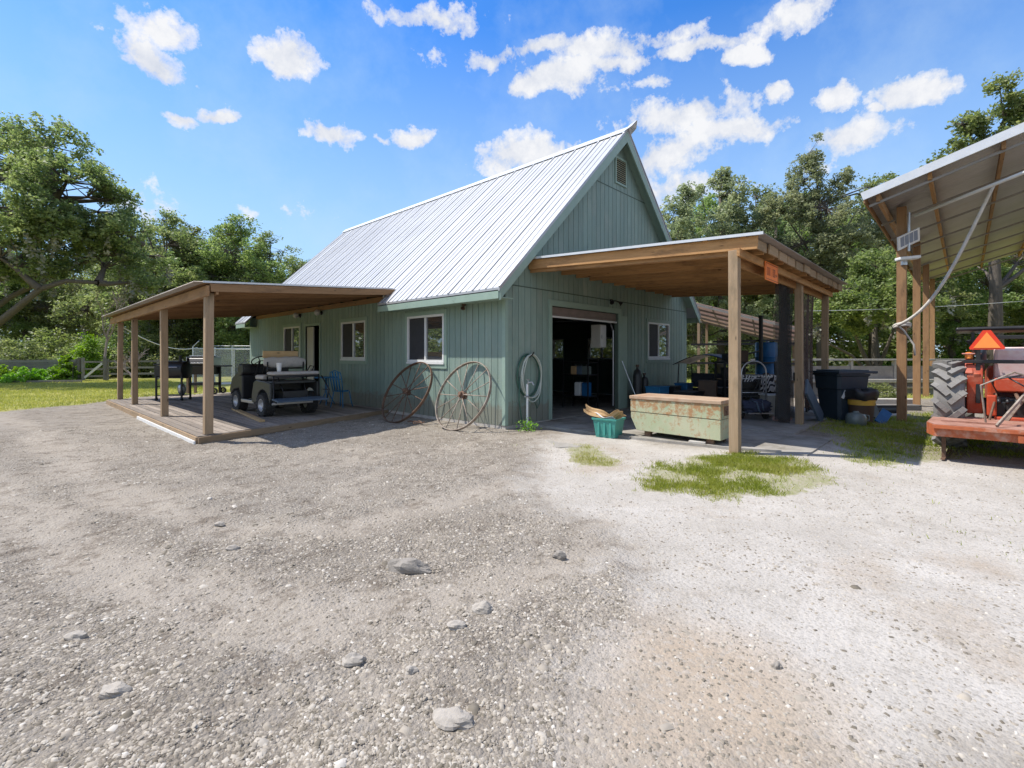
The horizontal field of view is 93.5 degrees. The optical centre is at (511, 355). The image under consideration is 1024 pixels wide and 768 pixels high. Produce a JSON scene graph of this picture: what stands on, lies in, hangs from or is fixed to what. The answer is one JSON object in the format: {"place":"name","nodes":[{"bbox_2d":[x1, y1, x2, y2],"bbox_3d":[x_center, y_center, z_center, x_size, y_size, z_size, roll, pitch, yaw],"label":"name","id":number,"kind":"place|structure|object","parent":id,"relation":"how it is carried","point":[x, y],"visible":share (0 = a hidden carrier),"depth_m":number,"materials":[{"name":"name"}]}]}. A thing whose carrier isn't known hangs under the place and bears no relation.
{"place":"outdoors","nodes":[
{"label":"outdoors","id":0,"kind":"place"},
{"bbox_2d":[0,378,229,410],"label":"grass lawn","id":1,"kind":"structure","parent":0,"point":[99,385],"depth_m":21.01,"materials":[{"name":"green plant"}]},
{"bbox_2d":[0,360,1023,767],"bbox_3d":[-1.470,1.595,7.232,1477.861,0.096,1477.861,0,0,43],"label":"ground","id":2,"kind":"structure","parent":0,"point":[974,564],"depth_m":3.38,"materials":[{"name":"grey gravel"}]},
{"bbox_2d":[0,366,52,382],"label":"shrub","id":3,"kind":"object","parent":2,"relation":"on","point":[20,374],"visible":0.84,"depth_m":28.09,"materials":[{"name":"green plant"}]},
{"bbox_2d":[0,336,53,367],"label":"shrub","id":4,"kind":"object","parent":2,"relation":"on","point":[11,350],"visible":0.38,"depth_m":33.95,"materials":[{"name":"green plant"}]},
{"bbox_2d":[0,248,72,356],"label":"oak tree","id":5,"kind":"object","parent":2,"relation":"on","point":[24,325],"visible":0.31,"depth_m":47.15,"materials":[{"name":"green plant"}]},
{"bbox_2d":[0,359,76,370],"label":"board fence","id":6,"kind":"object","parent":2,"relation":"on","point":[38,364],"visible":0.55,"depth_m":30.34,"materials":[{"name":"grey wood"}]},
{"bbox_2d":[4,327,86,367],"bbox_3d":[-36.252,-0.202,38.271,6.041,4.297,6.266,0,0,36],"label":"shrub","id":7,"kind":"object","parent":2,"relation":"on","point":[59,342],"visible":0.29,"depth_m":37.61,"materials":[{"name":"green plant"}]},
{"bbox_2d":[32,365,80,379],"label":"shrub","id":8,"kind":"object","parent":2,"relation":"on","point":[60,374],"visible":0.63,"depth_m":29.64,"materials":[{"name":"green plant"}]},
{"bbox_2d":[6,246,117,346],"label":"oak tree","id":9,"kind":"object","parent":2,"relation":"on","point":[44,297],"visible":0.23,"depth_m":47.45,"materials":[{"name":"green plant"}]},
{"bbox_2d":[46,354,88,379],"bbox_3d":[-28.066,0.817,30.479,2.078,1.853,2.092,0,0,43],"label":"shrub","id":10,"kind":"object","parent":2,"relation":"on","point":[63,361],"visible":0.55,"depth_m":30.17,"materials":[{"name":"green plant"}]},
{"bbox_2d":[63,630,87,640],"bbox_3d":[-2.475,1.597,2.734,0.124,0.066,0.070,0,0,6],"label":"rock","id":11,"kind":"object","parent":2,"relation":"on","point":[77,635],"visible":0.68,"depth_m":2.72,"materials":[{"name":"grey stone"}]},
{"bbox_2d":[68,331,103,378],"bbox_3d":[-29.162,0.102,33.019,2.117,3.498,2.042,0,0,43],"label":"shrub","id":12,"kind":"object","parent":2,"relation":"on","point":[86,351],"visible":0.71,"depth_m":32.94,"materials":[{"name":"green plant"}]},
{"bbox_2d":[47,341,128,376],"bbox_3d":[-30.758,0.382,34.944,4.731,2.942,4.653,0,0,43],"label":"shrub","id":13,"kind":"object","parent":2,"relation":"on","point":[78,343],"visible":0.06,"depth_m":34.72,"materials":[{"name":"green plant"}]},
{"bbox_2d":[77,358,106,380],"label":"wooden gate","id":14,"kind":"structure","parent":2,"relation":"on","point":[81,362],"depth_m":30.34,"materials":[{"name":"grey wood"}]},
{"bbox_2d":[0,111,183,326],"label":"live oak","id":15,"kind":"object","parent":2,"relation":"on","point":[51,224],"visible":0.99,"depth_m":25.95,"materials":[{"name":"green plant"}]},
{"bbox_2d":[45,220,172,359],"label":"oak tree","id":16,"kind":"object","parent":2,"relation":"on","point":[68,306],"visible":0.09,"depth_m":43.36,"materials":[{"name":"green plant"}]},
{"bbox_2d":[87,273,131,357],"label":"tree","id":17,"kind":"object","parent":2,"relation":"on","point":[107,334],"visible":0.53,"depth_m":31.03,"materials":[{"name":"grey plant"}]},
{"bbox_2d":[98,681,131,699],"bbox_3d":[-1.865,1.582,2.274,0.163,0.077,0.100,0,0,12],"label":"rock","id":18,"kind":"object","parent":2,"relation":"on","point":[116,689],"visible":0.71,"depth_m":2.25,"materials":[{"name":"grey stone"}]},
{"bbox_2d":[89,330,154,377],"bbox_3d":[-30.001,-0.050,36.898,5.744,3.939,5.537,0,0,28],"label":"shrub","id":19,"kind":"object","parent":2,"relation":"on","point":[114,342],"visible":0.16,"depth_m":36.16,"materials":[{"name":"green plant"}]},
{"bbox_2d":[107,359,182,379],"bbox_3d":[-23.878,0.930,31.394,4.240,1.400,0.120,0,0,-17],"label":"rail fence","id":20,"kind":"object","parent":2,"relation":"on","point":[108,367],"visible":0.46,"depth_m":31.25,"materials":[{"name":"grey wood"}]},
{"bbox_2d":[109,333,195,377],"bbox_3d":[-27.039,0.072,35.998,5.816,3.677,5.914,0,0,21],"label":"shrub","id":21,"kind":"object","parent":2,"relation":"on","point":[154,355],"visible":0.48,"depth_m":35.24,"materials":[{"name":"green plant"}]},
{"bbox_2d":[77,206,234,350],"bbox_3d":[-28.938,-5.391,39.718,11.210,14.084,11.382,0,0,36],"label":"oak tree","id":22,"kind":"object","parent":2,"relation":"on","point":[172,235],"visible":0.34,"depth_m":38.78,"materials":[{"name":"green plant"}]},
{"bbox_2d":[130,323,223,375],"bbox_3d":[-27.138,-0.353,40.186,6.788,4.655,6.544,0,0,14],"label":"shrub","id":23,"kind":"object","parent":2,"relation":"on","point":[184,342],"visible":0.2,"depth_m":39.82,"materials":[{"name":"green plant"}]},
{"bbox_2d":[123,223,234,353],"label":"oak tree","id":24,"kind":"object","parent":2,"relation":"on","point":[196,231],"visible":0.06,"depth_m":40.87,"materials":[{"name":"green plant"}]},
{"bbox_2d":[192,341,249,381],"bbox_3d":[-15.567,0.383,28.999,4.697,2.434,4.064,0,0,0],"label":"chain link fence","id":25,"kind":"object","parent":2,"relation":"on","point":[224,358],"visible":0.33,"depth_m":27.00,"materials":[{"name":"grey metal"}]},
{"bbox_2d":[198,325,249,375],"bbox_3d":[-22.620,-0.353,39.756,6.788,4.655,6.544,0,0,-1],"label":"shrub","id":26,"kind":"object","parent":2,"relation":"on","point":[230,345],"visible":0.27,"depth_m":38.55,"materials":[{"name":"green plant"}]},
{"bbox_2d":[173,213,291,372],"bbox_3d":[-23.407,-5.179,41.410,9.445,13.715,9.051,0,0,-33],"label":"oak tree","id":27,"kind":"object","parent":2,"relation":"on","point":[242,261],"visible":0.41,"depth_m":39.73,"materials":[{"name":"green plant"}]},
{"bbox_2d":[101,281,395,443],"bbox_3d":[-8.096,-0.086,14.232,11.345,3.453,4.931,0,0,43],"label":"covered porch","id":28,"kind":"object","parent":2,"relation":"on","point":[208,415],"visible":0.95,"depth_m":11.56,"materials":[{"name":"brown wood"}]},
{"bbox_2d":[153,355,192,400],"bbox_3d":[-11.123,0.724,15.757,1.010,1.459,0.599,0,0,0],"label":"barrel smoker","id":29,"kind":"object","parent":28,"relation":"on","point":[180,369],"visible":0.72,"depth_m":15.58,"materials":[{"name":"black metal"}]},
{"bbox_2d":[186,356,231,393],"bbox_3d":[-11.500,0.730,18.316,1.470,1.450,0.666,0,0,0],"label":"gas grill","id":30,"kind":"object","parent":28,"relation":"on","point":[196,362],"visible":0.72,"depth_m":18.14,"materials":[{"name":"black metal"}]},
{"bbox_2d":[230,356,329,416],"bbox_3d":[-6.087,0.740,12.425,3.131,1.465,1.330,0,0,41],"label":"golf cart","id":31,"kind":"object","parent":28,"relation":"on","point":[266,388],"visible":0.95,"depth_m":11.98,"materials":[{"name":"metal"}]},
{"bbox_2d":[262,351,297,357],"bbox_3d":[-5.808,-0.030,12.100,0.061,0.173,0.860,0,0,40],"label":"wooden board","id":32,"kind":"object","parent":31,"relation":"on","point":[266,354],"visible":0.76,"depth_m":12.05,"materials":[{"name":"brown wood"}]},
{"bbox_2d":[329,370,352,407],"bbox_3d":[-4.844,0.930,13.608,0.447,1.056,0.537,0,0,18],"label":"bistro chair","id":33,"kind":"object","parent":28,"relation":"on","point":[339,390],"visible":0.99,"depth_m":13.44,"materials":[{"name":"blue paint"}]},
{"bbox_2d":[211,230,310,330],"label":"oak tree","id":34,"kind":"object","parent":2,"relation":"on","point":[289,262],"visible":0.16,"depth_m":42.97,"materials":[{"name":"green plant"}]},
{"bbox_2d":[341,652,366,667],"bbox_3d":[-0.825,1.591,2.503,0.133,0.084,0.073,0,0,-2],"label":"rock","id":35,"kind":"object","parent":2,"relation":"on","point":[351,659],"visible":0.77,"depth_m":2.49,"materials":[{"name":"grey stone"}]},
{"bbox_2d":[381,362,432,422],"bbox_3d":[-2.555,0.879,11.691,1.660,1.453,0.915,0,0,43],"label":"wagon wheel","id":36,"kind":"object","parent":2,"relation":"on","point":[406,392],"visible":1,"depth_m":11.66,"materials":[{"name":"metal"}]},
{"bbox_2d":[386,557,431,574],"bbox_3d":[-0.780,1.599,3.614,0.370,0.156,0.134,0,0,8],"label":"rock","id":37,"kind":"object","parent":2,"relation":"on","point":[410,566],"visible":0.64,"depth_m":3.58,"materials":[{"name":"grey stone"}]},
{"bbox_2d":[432,706,473,730],"bbox_3d":[-0.262,1.611,2.133,0.206,0.079,0.128,0,0,10],"label":"rock","id":38,"kind":"object","parent":2,"relation":"on","point":[453,718],"visible":0.96,"depth_m":2.10,"materials":[{"name":"grey stone"}]},
{"bbox_2d":[446,620,465,630],"bbox_3d":[-0.327,1.587,2.826,0.117,0.062,0.080,0,0,-4],"label":"rock","id":39,"kind":"object","parent":2,"relation":"on","point":[454,625],"visible":0.85,"depth_m":2.81,"materials":[{"name":"grey stone"}]},
{"bbox_2d":[435,361,491,430],"bbox_3d":[-1.065,0.857,10.400,1.600,1.467,0.758,0,0,43],"label":"wagon wheel","id":40,"kind":"object","parent":2,"relation":"on","point":[462,394],"visible":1,"depth_m":10.34,"materials":[{"name":"metal"}]},
{"bbox_2d":[235,120,700,429],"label":"metal roofed house","id":41,"kind":"structure","parent":2,"relation":"on","point":[437,262],"depth_m":13.18,"materials":[{"name":"green paint"}]},
{"bbox_2d":[282,323,301,357],"bbox_3d":[-7.938,-0.445,17.425,1.600,1.390,0.120,0,0,43],"label":"window","id":42,"kind":"structure","parent":41,"relation":"in","point":[291,333],"depth_m":17.39,"materials":[{"name":"white paint"}]},
{"bbox_2d":[307,327,313,390],"bbox_3d":[-6.856,0.230,16.408,0.040,2.400,0.571,0,0,-43],"label":"door","id":43,"kind":"structure","parent":41,"relation":"in","point":[310,330],"depth_m":16.37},
{"bbox_2d":[339,317,367,363],"bbox_3d":[-4.733,-0.435,14.411,1.640,1.370,0.120,0,0,43],"label":"window","id":44,"kind":"structure","parent":41,"relation":"in","point":[353,332],"depth_m":14.37,"materials":[{"name":"white paint"}]},
{"bbox_2d":[405,309,446,368],"bbox_3d":[-2.139,-0.395,11.973,1.700,1.410,0.120,0,0,43],"label":"window","id":45,"kind":"structure","parent":41,"relation":"in","point":[425,331],"depth_m":11.93,"materials":[{"name":"white paint"}]},
{"bbox_2d":[516,352,541,427],"bbox_3d":[0.395,0.740,10.496,0.202,1.636,0.748,0,0,43],"label":"garden hose","id":46,"kind":"object","parent":41,"relation":"hanging from","point":[535,357],"visible":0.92,"depth_m":10.40,"materials":[{"name":"grey rubber"}]},
{"bbox_2d":[552,339,563,358],"bbox_3d":[1.776,-0.275,20.604,1.200,0.850,0.120,0,0,43],"label":"window","id":47,"kind":"structure","parent":41,"relation":"in","point":[557,344],"depth_m":20.42,"materials":[{"name":"glass"}]},
{"bbox_2d":[552,307,616,405],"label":"garage door","id":48,"kind":"structure","parent":41,"relation":"in","point":[577,315],"depth_m":12.59,"materials":[{"name":"white paint"}]},
{"bbox_2d":[591,325,605,347],"bbox_3d":[2.449,-0.540,13.561,0.330,0.640,0.300,0,0,43],"label":"wall cabinet","id":49,"kind":"object","parent":41,"relation":"attached to","point":[598,336],"depth_m":13.46,"materials":[{"name":"white paint"}]},
{"bbox_2d":[588,337,611,358],"bbox_3d":[3.525,-0.275,18.960,1.200,0.850,0.120,0,0,43],"label":"window","id":50,"kind":"structure","parent":41,"relation":"in","point":[593,353],"depth_m":18.92,"materials":[{"name":"glass"}]},
{"bbox_2d":[646,318,670,362],"bbox_3d":[4.584,-0.445,15.123,0.120,1.350,1.640,0,0,43],"label":"window","id":51,"kind":"structure","parent":41,"relation":"in","point":[658,332],"depth_m":15.08,"materials":[{"name":"white paint"}]},
{"bbox_2d":[471,600,492,614],"bbox_3d":[-0.186,1.579,3.002,0.131,0.095,0.086,0,0,16],"label":"rock","id":52,"kind":"object","parent":2,"relation":"on","point":[483,607],"visible":0.82,"depth_m":2.98,"materials":[{"name":"grey stone"}]},
{"bbox_2d":[0,307,1023,366],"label":"woods","id":53,"kind":"object","parent":2,"relation":"on","point":[852,348],"visible":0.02,"depth_m":51.05,"materials":[{"name":"green plant"}]},
{"bbox_2d":[558,444,635,467],"bbox_3d":[1.224,1.565,7.580,0.961,0.093,1.773,0,0,-9],"label":"grass patch","id":54,"kind":"object","parent":2,"relation":"on","point":[578,459],"visible":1,"depth_m":7.37,"materials":[{"name":"green plant"}]},
{"bbox_2d":[592,417,625,438],"bbox_3d":[1.851,1.370,9.209,0.516,0.370,0.430,0,0,38],"label":"plastic tub","id":55,"kind":"object","parent":2,"relation":"on","point":[609,428],"visible":0.81,"depth_m":9.05,"materials":[{"name":"teal plastic"}]},
{"bbox_2d":[584,404,608,418],"bbox_3d":[1.658,1.113,9.322,0.560,0.092,0.264,25,37,10],"label":"firewood","id":56,"kind":"object","parent":55,"relation":"in","point":[589,410],"visible":0.87,"depth_m":9.34,"materials":[{"name":"beige wood"}]},
{"bbox_2d":[531,406,833,455],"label":"concrete slab","id":57,"kind":"structure","parent":2,"relation":"on","point":[759,433],"depth_m":9.32,"materials":[{"name":"grey concrete"}]},
{"bbox_2d":[633,364,641,394],"bbox_3d":[3.503,0.875,13.462,0.236,1.250,0.240,0,0,43],"label":"gas bottle","id":58,"kind":"object","parent":57,"relation":"on","point":[637,381],"visible":0.75,"depth_m":13.37,"materials":[{"name":"grey metal"}]},
{"bbox_2d":[629,393,728,444],"bbox_3d":[3.116,1.143,8.839,1.710,0.775,0.785,0,0,43],"label":"storage chest","id":59,"kind":"object","parent":57,"relation":"on","point":[705,417],"visible":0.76,"depth_m":8.48,"materials":[{"name":"green paint"}]},
{"bbox_2d":[645,385,669,393],"bbox_3d":[4.068,1.177,13.480,0.448,0.645,0.616,0,0,43],"label":"plastic crate","id":60,"kind":"object","parent":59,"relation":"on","point":[658,389],"visible":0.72,"depth_m":13.31,"materials":[{"name":"blue paint"}]},
{"bbox_2d":[529,231,847,453],"bbox_3d":[4.527,-0.261,11.545,4.782,3.763,7.310,0,0,43],"label":"timber carport","id":61,"kind":"object","parent":57,"relation":"on","point":[732,267],"visible":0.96,"depth_m":9.68,"materials":[{"name":"brown wood"}]},
{"bbox_2d":[765,261,777,283],"bbox_3d":[4.644,-1.480,8.615,0.015,0.320,0.780,0,0,43],"label":"orange sign","id":62,"kind":"object","parent":61,"relation":"attached to","point":[771,272],"visible":1,"depth_m":8.59,"materials":[{"name":"orange metal"}]},
{"bbox_2d":[774,284,793,423],"bbox_3d":[5.827,-0.030,10.316,0.278,2.940,0.800,0,0,43],"label":"shade cloth","id":63,"kind":"object","parent":61,"relation":"hanging from","point":[784,405],"visible":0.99,"depth_m":10.15,"materials":[{"name":"grey fabric"}]},
{"bbox_2d":[803,293,813,410],"bbox_3d":[7.011,-0.070,11.536,1.600,2.860,0.141,0,0,-44],"label":"shade cloth","id":64,"kind":"object","parent":61,"relation":"hanging from","point":[808,302],"visible":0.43,"depth_m":11.64,"materials":[{"name":"brown fabric"}]},
{"bbox_2d":[673,390,704,395],"bbox_3d":[4.854,1.238,13.221,0.560,0.525,0.784,0,0,43],"label":"storage bin","id":65,"kind":"object","parent":57,"relation":"on","point":[691,392],"visible":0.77,"depth_m":13.07,"materials":[{"name":"black plastic"}]},
{"bbox_2d":[698,380,717,396],"bbox_3d":[5.516,1.097,13.559,0.504,0.805,0.560,0,0,26],"label":"storage bin","id":66,"kind":"object","parent":57,"relation":"on","point":[709,388],"visible":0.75,"depth_m":13.32,"materials":[{"name":"brown plastic"}]},
{"bbox_2d":[672,354,750,389],"bbox_3d":[6.115,0.721,14.781,1.900,1.561,1.300,0,0,43],"label":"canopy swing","id":67,"kind":"object","parent":57,"relation":"on","point":[695,377],"visible":0.48,"depth_m":15.12,"materials":[{"name":"black metal"}]},
{"bbox_2d":[713,315,775,396],"bbox_3d":[6.724,0.220,13.600,2.101,2.680,0.700,0,0,0],"label":"steel rack","id":68,"kind":"object","parent":57,"relation":"on","point":[760,351],"visible":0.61,"depth_m":13.46,"materials":[{"name":"black metal"}]},
{"bbox_2d":[741,360,773,418],"bbox_3d":[5.749,0.806,11.400,0.636,1.388,0.540,0,0,-3],"label":"hand truck","id":69,"kind":"object","parent":57,"relation":"on","point":[765,415],"visible":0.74,"depth_m":11.43,"materials":[{"name":"metal"}]},
{"bbox_2d":[742,398,772,414],"bbox_3d":[5.747,1.193,11.293,0.659,0.410,0.445,0,0,-20],"label":"duffel bag","id":70,"kind":"object","parent":69,"relation":"on","point":[752,405],"visible":0.95,"depth_m":11.19,"materials":[{"name":"blue fabric"}]},
{"bbox_2d":[755,341,777,392],"bbox_3d":[7.334,0.570,13.900,0.620,1.960,0.620,0,0,43],"label":"plastic barrel","id":71,"kind":"object","parent":57,"relation":"on","point":[769,351],"visible":0.37,"depth_m":13.64,"materials":[{"name":"blue plastic"}]},
{"bbox_2d":[758,393,775,415],"bbox_3d":[6.563,1.235,12.155,0.480,0.530,0.400,0,0,-3],"label":"storage box","id":72,"kind":"object","parent":57,"relation":"on","point":[771,397],"visible":0.32,"depth_m":11.98,"materials":[{"name":"white paint"}]},
{"bbox_2d":[805,379,823,420],"bbox_3d":[6.924,1.105,11.028,1.272,1.164,0.121,0,0,-40],"label":"leaning panel","id":73,"kind":"object","parent":57,"relation":"on","point":[813,402],"visible":0.79,"depth_m":10.91,"materials":[{"name":"blue plastic"}]},
{"bbox_3d":[6.843,1.025,13.461,1.150,0.950,0.600,0,0,-5],"label":"folding table","id":74,"kind":"object","parent":57,"relation":"on","visible":0},
{"bbox_2d":[728,374,775,391],"bbox_3d":[6.842,0.918,13.484,1.255,0.790,0.751,0,0,-5],"label":"zebra cloth","id":75,"kind":"object","parent":74,"relation":"on","point":[771,385],"visible":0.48,"depth_m":13.16,"materials":[{"name":"fabric"}]},
{"bbox_2d":[659,180,723,377],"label":"upright tree","id":76,"kind":"object","parent":2,"relation":"on","point":[682,222],"visible":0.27,"depth_m":32.04,"materials":[{"name":"green plant"}]},
{"bbox_2d":[673,192,748,368],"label":"oak tree","id":77,"kind":"object","parent":2,"relation":"on","point":[709,200],"visible":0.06,"depth_m":42.88,"materials":[{"name":"green plant"}]},
{"bbox_2d":[677,166,777,374],"bbox_3d":[15.004,-5.959,34.386,7.148,15.930,7.587,0,0,30],"label":"upright tree","id":78,"kind":"object","parent":2,"relation":"on","point":[736,217],"visible":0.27,"depth_m":34.19,"materials":[{"name":"green plant"}]},
{"bbox_2d":[610,449,866,503],"bbox_3d":[2.802,1.556,6.511,3.504,0.131,2.195,0,0,-21],"label":"grass patch","id":79,"kind":"object","parent":2,"relation":"on","point":[759,464],"visible":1,"depth_m":6.39,"materials":[{"name":"green plant"}]},
{"bbox_2d":[691,303,794,387],"bbox_3d":[9.574,-0.293,19.754,3.924,3.787,3.222,0,0,29],"label":"faded lean to","id":80,"kind":"object","parent":2,"relation":"on","point":[719,317],"visible":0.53,"depth_m":19.53,"materials":[{"name":"beige wood"}]},
{"bbox_2d":[695,182,812,371],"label":"oak tree","id":81,"kind":"object","parent":2,"relation":"on","point":[755,194],"visible":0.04,"depth_m":45.82,"materials":[{"name":"green plant"}]},
{"bbox_2d":[741,198,817,372],"bbox_3d":[20.789,-5.113,36.995,6.740,14.152,6.350,0,0,10],"label":"upright tree","id":82,"kind":"object","parent":2,"relation":"on","point":[792,234],"visible":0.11,"depth_m":36.66,"materials":[{"name":"green plant"}]},
{"bbox_2d":[745,189,877,355],"bbox_3d":[23.872,-5.990,40.543,10.571,15.350,10.131,0,0,-5],"label":"oak tree","id":83,"kind":"object","parent":2,"relation":"on","point":[835,329],"visible":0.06,"depth_m":37.49,"materials":[{"name":"green plant"}]},
{"bbox_2d":[753,132,895,365],"bbox_3d":[23.284,-6.802,32.960,15.150,16.869,5.209,0,0,-5],"label":"cedar tree","id":84,"kind":"object","parent":2,"relation":"on","point":[825,244],"visible":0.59,"depth_m":32.17,"materials":[{"name":"green plant"}]},
{"bbox_2d":[813,369,877,419],"bbox_3d":[8.073,0.936,11.691,1.121,1.188,0.950,0,0,-7],"label":"wheeled bin","id":85,"kind":"object","parent":2,"relation":"on","point":[832,385],"visible":0.86,"depth_m":11.36,"materials":[{"name":"black plastic"}]},
{"bbox_2d":[845,411,869,426],"bbox_3d":[7.658,1.395,10.715,0.439,0.330,0.398,0,0,-39],"label":"water jug","id":86,"kind":"object","parent":2,"relation":"on","point":[854,417],"visible":0.87,"depth_m":10.57,"materials":[{"name":"grey plastic"}]},
{"bbox_2d":[844,387,878,422],"bbox_3d":[8.123,1.146,11.221,0.707,0.788,0.664,0,0,0],"label":"sacked bin","id":87,"kind":"object","parent":2,"relation":"on","point":[864,401],"visible":0.88,"depth_m":10.98,"materials":[{"name":"brown plastic"}]},
{"bbox_2d":[750,359,987,394],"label":"fence","id":88,"kind":"structure","parent":2,"relation":"on","point":[887,374],"depth_m":19.46,"materials":[{"name":"grey wood"}]},
{"bbox_2d":[867,382,896,397],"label":"shrub","id":89,"kind":"object","parent":2,"relation":"on","point":[889,391],"visible":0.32,"depth_m":16.38,"materials":[{"name":"green plant"}]},
{"bbox_2d":[813,244,950,365],"bbox_3d":[19.649,-2.191,25.639,7.616,7.648,4.513,0,0,-5],"label":"young oak","id":90,"kind":"object","parent":2,"relation":"on","point":[868,292],"visible":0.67,"depth_m":25.42,"materials":[{"name":"green plant"}]},
{"bbox_2d":[874,408,891,422],"bbox_3d":[8.637,1.430,11.208,0.457,0.398,0.170,0,0,-27],"label":"blue tray","id":91,"kind":"object","parent":2,"relation":"on","point":[883,415],"visible":0.8,"depth_m":11.20,"materials":[{"name":"plastic"}]},
{"bbox_2d":[822,171,982,364],"bbox_3d":[31.446,-7.114,42.301,13.965,17.545,14.178,0,0,23],"label":"oak tree","id":92,"kind":"object","parent":2,"relation":"on","point":[953,310],"visible":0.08,"depth_m":39.69,"materials":[{"name":"green plant"}]},
{"bbox_2d":[803,410,1023,468],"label":"grass patch","id":93,"kind":"object","parent":2,"relation":"on","point":[900,434],"visible":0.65,"depth_m":8.79,"materials":[{"name":"green plant"}]},
{"bbox_2d":[861,122,1023,421],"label":"pole shed","id":94,"kind":"structure","parent":2,"relation":"on","point":[894,205],"depth_m":12.13,"materials":[{"name":"brown wood"}]},
{"bbox_2d":[897,227,919,250],"bbox_3d":[9.264,-2.720,11.284,0.618,0.511,0.243,0,0,3],"label":"solar panel","id":95,"kind":"object","parent":94,"relation":"attached to","point":[906,239],"visible":1,"depth_m":11.24,"materials":[{"name":"white paint"}]},
{"bbox_2d":[892,186,994,355],"bbox_3d":[9.284,-1.723,10.649,0.637,3.452,2.051,0,0,-8],"label":"rope","id":96,"kind":"object","parent":94,"relation":"attached to","point":[900,325],"visible":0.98,"depth_m":10.33,"materials":[{"name":"white fabric"}]},
{"bbox_2d":[913,171,1023,216],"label":"pipe","id":97,"kind":"object","parent":94,"relation":"hanging from","point":[972,192],"visible":1,"depth_m":9.78,"materials":[{"name":"white paint"}]},
{"bbox_2d":[890,262,1023,358],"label":"oak tree","id":98,"kind":"object","parent":2,"relation":"on","point":[951,341],"visible":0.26,"depth_m":42.36,"materials":[{"name":"green plant"}]},
{"bbox_2d":[919,67,1023,378],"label":"live oak","id":99,"kind":"object","parent":2,"relation":"on","point":[1011,115],"visible":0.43,"depth_m":24.14,"materials":[{"name":"green plant"}]},
{"bbox_2d":[927,371,1023,459],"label":"rotary cutter","id":100,"kind":"object","parent":2,"relation":"on","point":[1004,428],"visible":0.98,"depth_m":7.16,"materials":[{"name":"paint"}]},
{"bbox_2d":[930,326,1023,447],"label":"tractor","id":101,"kind":"object","parent":2,"relation":"on","point":[953,397],"visible":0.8,"depth_m":8.06,"materials":[{"name":"metal"}]},
{"bbox_2d":[958,265,1023,346],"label":"oak tree","id":102,"kind":"object","parent":2,"relation":"on","point":[1006,341],"visible":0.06,"depth_m":46.88,"materials":[{"name":"green plant"}]},
{"bbox_2d":[1003,264,1023,320],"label":"oak tree","id":103,"kind":"object","parent":2,"relation":"on","point":[1021,309],"visible":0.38,"depth_m":41.98,"materials":[{"name":"green plant"}]},
{"bbox_2d":[0,0,1023,355],"label":"sky","id":104,"kind":"structure","parent":0,"point":[313,121],"materials":[{"name":"blue"}]},
{"bbox_2d":[551,391,616,419],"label":"garage floor","id":105,"kind":"structure","parent":0,"point":[579,407],"depth_m":14.77,"materials":[{"name":"concrete"}]},
{"bbox_2d":[562,359,597,408],"bbox_3d":[1.951,0.800,13.782,0.900,1.400,0.510,0,0,43],"label":"shelf unit","id":106,"kind":"object","parent":105,"relation":"on","point":[572,395],"visible":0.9,"depth_m":13.65,"materials":[{"name":"black metal"}]},
{"bbox_2d":[876,398,912,403],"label":"slab","id":107,"kind":"structure","parent":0,"point":[889,401],"depth_m":15.41,"materials":[{"name":"grey concrete"}]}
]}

